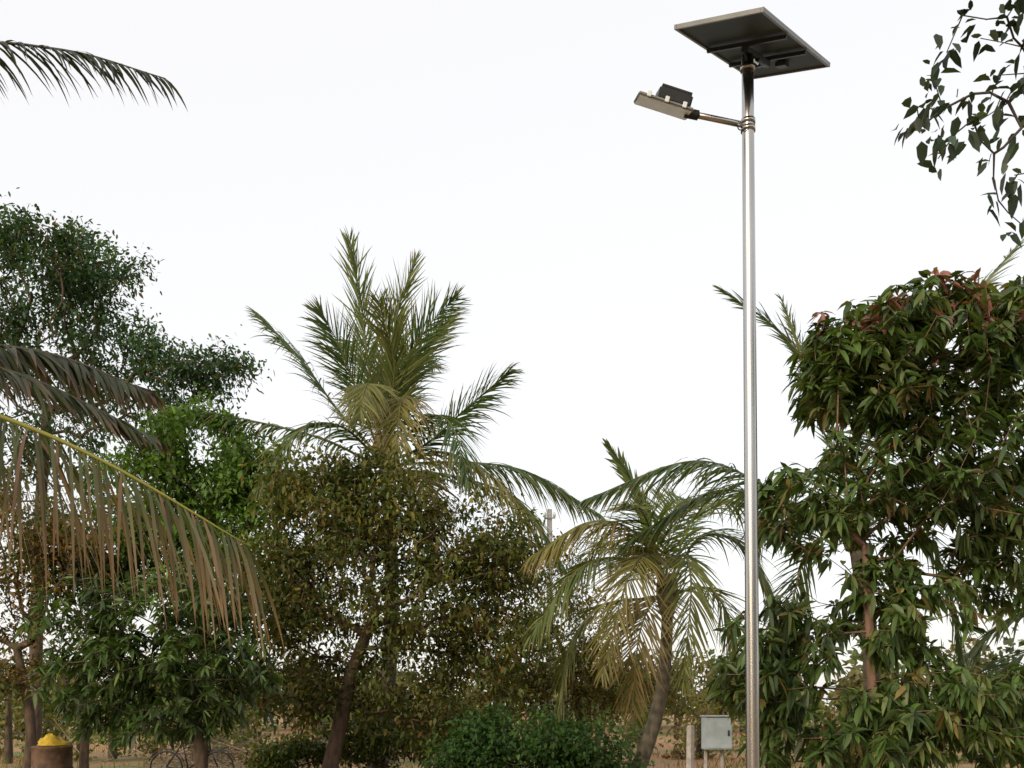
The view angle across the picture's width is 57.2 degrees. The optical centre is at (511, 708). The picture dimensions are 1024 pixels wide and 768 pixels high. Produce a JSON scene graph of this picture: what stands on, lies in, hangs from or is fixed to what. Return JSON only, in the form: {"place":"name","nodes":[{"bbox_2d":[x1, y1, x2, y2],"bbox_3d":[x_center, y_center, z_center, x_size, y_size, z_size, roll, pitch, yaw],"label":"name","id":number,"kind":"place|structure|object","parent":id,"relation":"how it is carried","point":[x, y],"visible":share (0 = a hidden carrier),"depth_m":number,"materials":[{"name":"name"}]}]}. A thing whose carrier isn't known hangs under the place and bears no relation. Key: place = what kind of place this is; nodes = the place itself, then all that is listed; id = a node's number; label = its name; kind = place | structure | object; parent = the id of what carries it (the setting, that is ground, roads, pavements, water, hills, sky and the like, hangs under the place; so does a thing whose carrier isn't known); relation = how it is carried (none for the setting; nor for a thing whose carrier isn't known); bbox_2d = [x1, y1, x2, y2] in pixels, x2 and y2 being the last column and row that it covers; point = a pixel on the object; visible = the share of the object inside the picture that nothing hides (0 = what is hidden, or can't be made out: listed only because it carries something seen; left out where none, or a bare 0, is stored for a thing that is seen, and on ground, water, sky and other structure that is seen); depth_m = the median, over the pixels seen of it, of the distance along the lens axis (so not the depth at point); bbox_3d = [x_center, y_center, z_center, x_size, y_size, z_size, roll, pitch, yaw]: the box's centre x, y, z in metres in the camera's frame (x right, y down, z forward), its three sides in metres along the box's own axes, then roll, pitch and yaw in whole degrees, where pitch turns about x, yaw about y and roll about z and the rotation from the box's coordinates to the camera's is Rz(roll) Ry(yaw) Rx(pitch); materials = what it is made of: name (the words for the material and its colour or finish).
{"place":"outdoors","nodes":[
{"label":"outdoors","id":0,"kind":"place"},
{"bbox_2d":[0,709,1019,767],"bbox_3d":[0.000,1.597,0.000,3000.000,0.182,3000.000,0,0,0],"label":"ground","id":1,"kind":"structure","parent":0,"point":[670,761],"depth_m":32.39,"materials":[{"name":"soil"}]},
{"bbox_2d":[30,733,73,767],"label":"rusty drum","id":2,"kind":"object","parent":1,"relation":"on","point":[51,750],"visible":1,"depth_m":14.78,"materials":[{"name":"metal"}]},
{"bbox_2d":[0,466,125,767],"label":"dry leaved tree","id":3,"kind":"object","parent":1,"relation":"on","point":[18,668],"visible":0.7,"depth_m":18.90,"materials":[{"name":"brown plant"}]},
{"bbox_2d":[0,496,182,767],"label":"slender tree","id":4,"kind":"object","parent":1,"relation":"on","point":[83,752],"visible":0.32,"depth_m":19.68,"materials":[{"name":"green plant"}]},
{"bbox_2d":[0,187,274,745],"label":"neem tree","id":5,"kind":"object","parent":1,"relation":"on","point":[75,276],"visible":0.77,"depth_m":24.58,"materials":[{"name":"green plant"}]},
{"bbox_2d":[0,40,285,662],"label":"coconut palm","id":6,"kind":"object","parent":1,"relation":"on","point":[37,362],"visible":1,"depth_m":5.58,"materials":[{"name":"green plant"}]},
{"bbox_2d":[14,547,285,767],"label":"mango tree","id":7,"kind":"object","parent":1,"relation":"on","point":[198,678],"visible":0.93,"depth_m":14.21,"materials":[{"name":"green plant"}]},
{"bbox_2d":[63,382,321,767],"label":"leafy tree","id":8,"kind":"object","parent":1,"relation":"on","point":[171,472],"visible":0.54,"depth_m":19.55,"materials":[{"name":"green plant"}]},
{"bbox_2d":[149,736,235,767],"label":"bicycle","id":9,"kind":"object","parent":1,"relation":"on","point":[178,757],"visible":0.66,"depth_m":19.99,"materials":[{"name":"paint"}]},
{"bbox_2d":[53,716,366,767],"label":"brushwood pile","id":10,"kind":"object","parent":1,"relation":"on","point":[231,746],"visible":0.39,"depth_m":22.78,"materials":[{"name":"brown plant"}]},
{"bbox_2d":[233,702,445,767],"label":"shrub","id":11,"kind":"object","parent":1,"relation":"on","point":[293,750],"visible":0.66,"depth_m":18.61,"materials":[{"name":"green plant"}]},
{"bbox_2d":[152,433,574,767],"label":"tamarind tree","id":12,"kind":"object","parent":1,"relation":"on","point":[342,484],"visible":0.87,"depth_m":16.68,"materials":[{"name":"green plant"}]},
{"bbox_2d":[154,226,606,767],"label":"coconut palm","id":13,"kind":"object","parent":1,"relation":"on","point":[388,402],"visible":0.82,"depth_m":19.73,"materials":[{"name":"green plant"}]},
{"bbox_2d":[0,623,1023,767],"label":"distant trees","id":14,"kind":"object","parent":1,"relation":"on","point":[11,714],"visible":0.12,"depth_m":32.34,"materials":[{"name":"green plant"}]},
{"bbox_2d":[419,696,656,767],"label":"shrub","id":15,"kind":"object","parent":1,"relation":"on","point":[483,742],"visible":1,"depth_m":14.64,"materials":[{"name":"green plant"}]},
{"bbox_2d":[543,509,555,724],"bbox_3d":[1.040,-1.904,25.990,0.360,7.207,0.240,0,0,0],"label":"utility pole","id":16,"kind":"object","parent":1,"relation":"on","point":[549,517],"visible":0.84,"depth_m":25.93,"materials":[{"name":"concrete"}]},
{"bbox_2d":[432,528,735,739],"bbox_3d":[1.689,-1.189,22.098,7.260,5.744,3.182,0,0,0],"label":"thorn tree","id":17,"kind":"object","parent":1,"relation":"on","point":[579,689],"visible":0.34,"depth_m":21.74,"materials":[{"name":"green plant"}]},
{"bbox_2d":[518,438,802,767],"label":"coconut palm","id":18,"kind":"object","parent":1,"relation":"on","point":[667,596],"visible":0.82,"depth_m":14.16,"materials":[{"name":"green plant"}]},
{"bbox_2d":[686,725,693,767],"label":"fence post","id":19,"kind":"object","parent":1,"relation":"on","point":[690,749],"visible":1,"depth_m":13.97,"materials":[{"name":"concrete"}]},
{"bbox_2d":[700,715,731,767],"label":"electric meter box","id":20,"kind":"object","parent":1,"relation":"on","point":[716,732],"visible":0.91,"depth_m":12.91,"materials":[{"name":"grey paint"}]},
{"bbox_2d":[707,718,731,747],"bbox_3d":[2.853,0.343,12.908,0.350,0.410,0.008,0,0,-10],"label":"door","id":21,"kind":"structure","parent":20,"relation":"in","point":[717,728],"depth_m":12.90,"materials":[{"name":"grey paint"}]},
{"bbox_2d":[634,7,829,767],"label":"solar street lamp","id":22,"kind":"object","parent":1,"relation":"on","point":[750,45],"visible":1,"depth_m":8.25,"materials":[{"name":"metal"}]},
{"bbox_2d":[576,239,1023,767],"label":"coconut palm","id":23,"kind":"object","parent":1,"relation":"on","point":[632,485],"visible":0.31,"depth_m":13.53,"materials":[{"name":"green plant"}]},
{"bbox_2d":[703,267,1023,767],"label":"mango tree","id":24,"kind":"object","parent":1,"relation":"on","point":[898,339],"visible":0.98,"depth_m":9.31,"materials":[{"name":"green plant"}]},
{"bbox_2d":[892,0,1023,247],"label":"overhanging tree","id":25,"kind":"object","parent":1,"relation":"on","point":[977,138],"visible":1,"depth_m":5.90,"materials":[{"name":"green plant"}]},
{"bbox_2d":[942,551,1023,721],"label":"coconut palm","id":26,"kind":"object","parent":1,"relation":"on","point":[973,654],"visible":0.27,"depth_m":14.25,"materials":[{"name":"green plant"}]},
{"bbox_2d":[0,0,1023,708],"label":"sky","id":27,"kind":"structure","parent":0,"point":[588,232],"materials":[{"name":"white"}]}
]}

